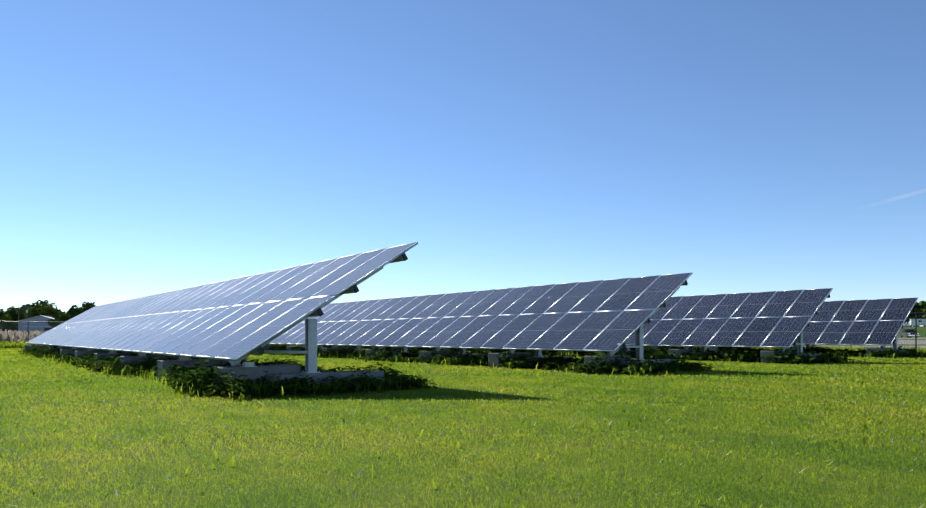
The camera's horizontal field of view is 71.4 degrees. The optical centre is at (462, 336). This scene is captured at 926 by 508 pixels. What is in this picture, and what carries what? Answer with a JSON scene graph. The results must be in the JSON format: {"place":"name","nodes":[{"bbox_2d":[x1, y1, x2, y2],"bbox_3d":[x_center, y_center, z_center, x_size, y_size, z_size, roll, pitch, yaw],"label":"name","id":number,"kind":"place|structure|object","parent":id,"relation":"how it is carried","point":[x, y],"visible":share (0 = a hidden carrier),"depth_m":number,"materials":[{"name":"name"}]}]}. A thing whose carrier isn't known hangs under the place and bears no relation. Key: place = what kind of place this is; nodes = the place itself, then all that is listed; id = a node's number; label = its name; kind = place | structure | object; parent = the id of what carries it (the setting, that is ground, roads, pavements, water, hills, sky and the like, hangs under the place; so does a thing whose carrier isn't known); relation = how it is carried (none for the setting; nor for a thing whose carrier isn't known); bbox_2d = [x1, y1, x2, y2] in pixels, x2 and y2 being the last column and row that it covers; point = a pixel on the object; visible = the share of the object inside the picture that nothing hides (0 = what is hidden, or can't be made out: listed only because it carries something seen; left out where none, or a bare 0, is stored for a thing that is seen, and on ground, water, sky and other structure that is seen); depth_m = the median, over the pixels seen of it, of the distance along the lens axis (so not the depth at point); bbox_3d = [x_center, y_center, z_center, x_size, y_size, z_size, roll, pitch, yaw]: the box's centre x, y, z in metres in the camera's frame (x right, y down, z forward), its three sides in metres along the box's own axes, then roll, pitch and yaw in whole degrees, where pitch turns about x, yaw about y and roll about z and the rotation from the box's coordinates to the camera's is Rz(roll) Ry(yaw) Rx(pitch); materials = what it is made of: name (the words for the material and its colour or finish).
{"place":"outdoors","nodes":[
{"label":"outdoors","id":0,"kind":"place"},
{"bbox_2d":[0,329,47,343],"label":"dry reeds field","id":1,"kind":"structure","parent":0,"point":[18,337],"depth_m":52.81,"materials":[{"name":"beige plant"}]},
{"bbox_2d":[18,315,53,331],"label":"shed building","id":2,"kind":"structure","parent":0,"point":[43,319],"depth_m":200.92,"materials":[{"name":"grey metal"}]},
{"bbox_2d":[0,327,925,507],"bbox_3d":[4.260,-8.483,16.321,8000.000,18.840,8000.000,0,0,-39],"label":"ground","id":3,"kind":"structure","parent":0,"point":[644,494],"depth_m":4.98,"materials":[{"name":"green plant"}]},
{"bbox_2d":[0,315,10,320],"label":"tree","id":4,"kind":"object","parent":3,"relation":"on","point":[6,318],"visible":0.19,"depth_m":243.76,"materials":[{"name":"green plant"}]},
{"bbox_2d":[0,318,15,330],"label":"tree","id":5,"kind":"object","parent":3,"relation":"on","point":[10,325],"depth_m":157.61,"materials":[{"name":"green plant"}]},
{"bbox_2d":[3,306,16,325],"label":"tree","id":6,"kind":"object","parent":3,"relation":"on","point":[7,309],"visible":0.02,"depth_m":268.93,"materials":[{"name":"green plant"}]},
{"bbox_2d":[7,304,30,320],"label":"tree","id":7,"kind":"object","parent":3,"relation":"on","point":[13,319],"visible":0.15,"depth_m":260.76,"materials":[{"name":"green plant"}]},
{"bbox_2d":[6,303,38,324],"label":"tree","id":8,"kind":"object","parent":3,"relation":"on","point":[13,313],"visible":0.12,"depth_m":256.06,"materials":[{"name":"green plant"}]},
{"bbox_2d":[0,321,59,344],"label":"fence","id":9,"kind":"object","parent":3,"relation":"on","point":[24,328],"visible":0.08,"depth_m":51.48,"materials":[{"name":"black metal"}]},
{"bbox_2d":[17,300,65,318],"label":"tree","id":10,"kind":"object","parent":3,"relation":"on","point":[38,303],"visible":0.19,"depth_m":240.59,"materials":[{"name":"green plant"}]},
{"bbox_2d":[23,302,62,318],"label":"tree","id":11,"kind":"object","parent":3,"relation":"on","point":[44,309],"visible":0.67,"depth_m":233.94,"materials":[{"name":"green plant"}]},
{"bbox_2d":[46,313,73,326],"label":"tree","id":12,"kind":"object","parent":3,"relation":"on","point":[63,317],"visible":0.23,"depth_m":157.82,"materials":[{"name":"green plant"}]},
{"bbox_2d":[66,302,95,317],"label":"tree","id":13,"kind":"object","parent":3,"relation":"on","point":[73,312],"visible":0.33,"depth_m":234.46,"materials":[{"name":"green plant"}]},
{"bbox_2d":[0,340,295,347],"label":"rough grass","id":14,"kind":"structure","parent":3,"relation":"on","point":[7,344],"depth_m":50.53,"materials":[{"name":"green plant"}]},
{"bbox_2d":[24,345,383,393],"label":"ballast","id":15,"kind":"structure","parent":3,"relation":"on","point":[253,373],"depth_m":11.45,"materials":[{"name":"concrete"}]},
{"bbox_2d":[32,253,407,372],"bbox_3d":[-12.799,-0.463,24.496,3.127,2.201,34.088,0,0,-39],"label":"racking row","id":16,"kind":"object","parent":15,"relation":"on","point":[310,352],"visible":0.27,"depth_m":11.16,"materials":[{"name":"metal"}]},
{"bbox_2d":[26,242,417,360],"bbox_3d":[-12.857,-0.699,24.454,3.468,2.180,34.072,0,0,-39],"label":"solar array row","id":17,"kind":"object","parent":16,"relation":"attached to","point":[236,319],"visible":1,"depth_m":14.89,"materials":[{"name":"photovoltaic glass"},{"name":"silicon cells"},{"name":"aluminium"}]},
{"bbox_2d":[7,378,924,507],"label":"lawn broadleaf weeds","id":18,"kind":"object","parent":3,"relation":"on","point":[324,504],"visible":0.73,"depth_m":5.51,"materials":[{"name":"green plant"}]},
{"bbox_2d":[262,346,673,372],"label":"ballast","id":19,"kind":"structure","parent":3,"relation":"on","point":[493,358],"depth_m":19.76,"materials":[{"name":"concrete"}]},
{"bbox_2d":[267,280,687,359],"bbox_3d":[-5.512,-0.463,30.339,3.127,2.201,34.088,0,0,-39],"label":"racking row","id":20,"kind":"object","parent":19,"relation":"on","point":[639,331],"visible":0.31,"depth_m":17.05,"materials":[{"name":"metal"}]},
{"bbox_2d":[268,272,692,351],"bbox_3d":[-5.571,-0.699,30.297,3.468,2.180,34.072,0,0,-39],"label":"solar array row","id":21,"kind":"object","parent":20,"relation":"attached to","point":[611,315],"visible":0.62,"depth_m":21.31,"materials":[{"name":"photovoltaic glass"},{"name":"silicon cells"},{"name":"aluminium"}]},
{"bbox_2d":[13,344,925,400],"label":"weeds","id":22,"kind":"object","parent":3,"relation":"on","point":[198,373],"visible":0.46,"depth_m":17.35,"materials":[{"name":"green plant"}]},
{"bbox_2d":[325,345,821,362],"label":"ballast","id":23,"kind":"structure","parent":3,"relation":"on","point":[763,353],"depth_m":25.07,"materials":[{"name":"concrete"}]},
{"bbox_2d":[624,294,829,353],"bbox_3d":[1.775,-0.463,36.182,3.127,2.201,34.088,0,0,-39],"label":"racking row","id":24,"kind":"object","parent":23,"relation":"on","point":[799,343],"visible":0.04,"depth_m":22.85,"materials":[{"name":"metal"}]},
{"bbox_2d":[625,288,832,347],"bbox_3d":[1.716,-0.699,36.140,3.468,2.180,34.072,0,0,-39],"label":"solar array row","id":25,"kind":"object","parent":24,"relation":"attached to","point":[775,319],"visible":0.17,"depth_m":24.99,"materials":[{"name":"photovoltaic glass"},{"name":"silicon cells"},{"name":"aluminium"}]},
{"bbox_2d":[650,346,911,357],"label":"ballast","id":26,"kind":"structure","parent":3,"relation":"on","point":[869,350],"depth_m":29.01,"materials":[{"name":"concrete"}]},
{"bbox_2d":[672,303,916,350],"bbox_3d":[9.061,-0.463,42.025,3.127,2.201,34.088,0,0,-39],"label":"racking row","id":27,"kind":"object","parent":26,"relation":"on","point":[884,346],"visible":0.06,"depth_m":28.68,"materials":[{"name":"metal"}]},
{"bbox_2d":[795,297,917,344],"bbox_3d":[9.003,-0.699,41.983,3.468,2.180,34.072,0,0,-39],"label":"solar array row","id":28,"kind":"object","parent":27,"relation":"attached to","point":[865,322],"visible":0.17,"depth_m":30.08,"materials":[{"name":"photovoltaic glass"},{"name":"silicon cells"},{"name":"aluminium"}]},
{"bbox_2d":[670,345,925,352],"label":"rough grass","id":29,"kind":"structure","parent":3,"relation":"on","point":[862,347],"depth_m":35.00,"materials":[{"name":"green plant"}]},
{"bbox_2d":[683,312,925,350],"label":"fence","id":30,"kind":"object","parent":3,"relation":"on","point":[916,325],"visible":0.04,"depth_m":32.49,"materials":[{"name":"black metal"}]},
{"bbox_2d":[899,329,918,337],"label":"car","id":31,"kind":"object","parent":3,"relation":"on","point":[909,332],"depth_m":139.11,"materials":[{"name":"grey paint"}]},
{"bbox_2d":[905,307,920,322],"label":"tree","id":32,"kind":"object","parent":3,"relation":"on","point":[913,315],"visible":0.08,"depth_m":235.81,"materials":[{"name":"green plant"}]},
{"bbox_2d":[910,319,925,326],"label":"building","id":33,"kind":"structure","parent":3,"relation":"on","point":[912,322],"depth_m":178.33,"materials":[{"name":"white paint"}]},
{"bbox_2d":[915,301,925,315],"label":"tree","id":34,"kind":"object","parent":3,"relation":"on","point":[920,303],"visible":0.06,"depth_m":251.47,"materials":[{"name":"green plant"}]},
{"bbox_2d":[0,0,925,326],"label":"sky","id":35,"kind":"structure","parent":0,"point":[148,147],"materials":[{"name":"blue"}]}
]}

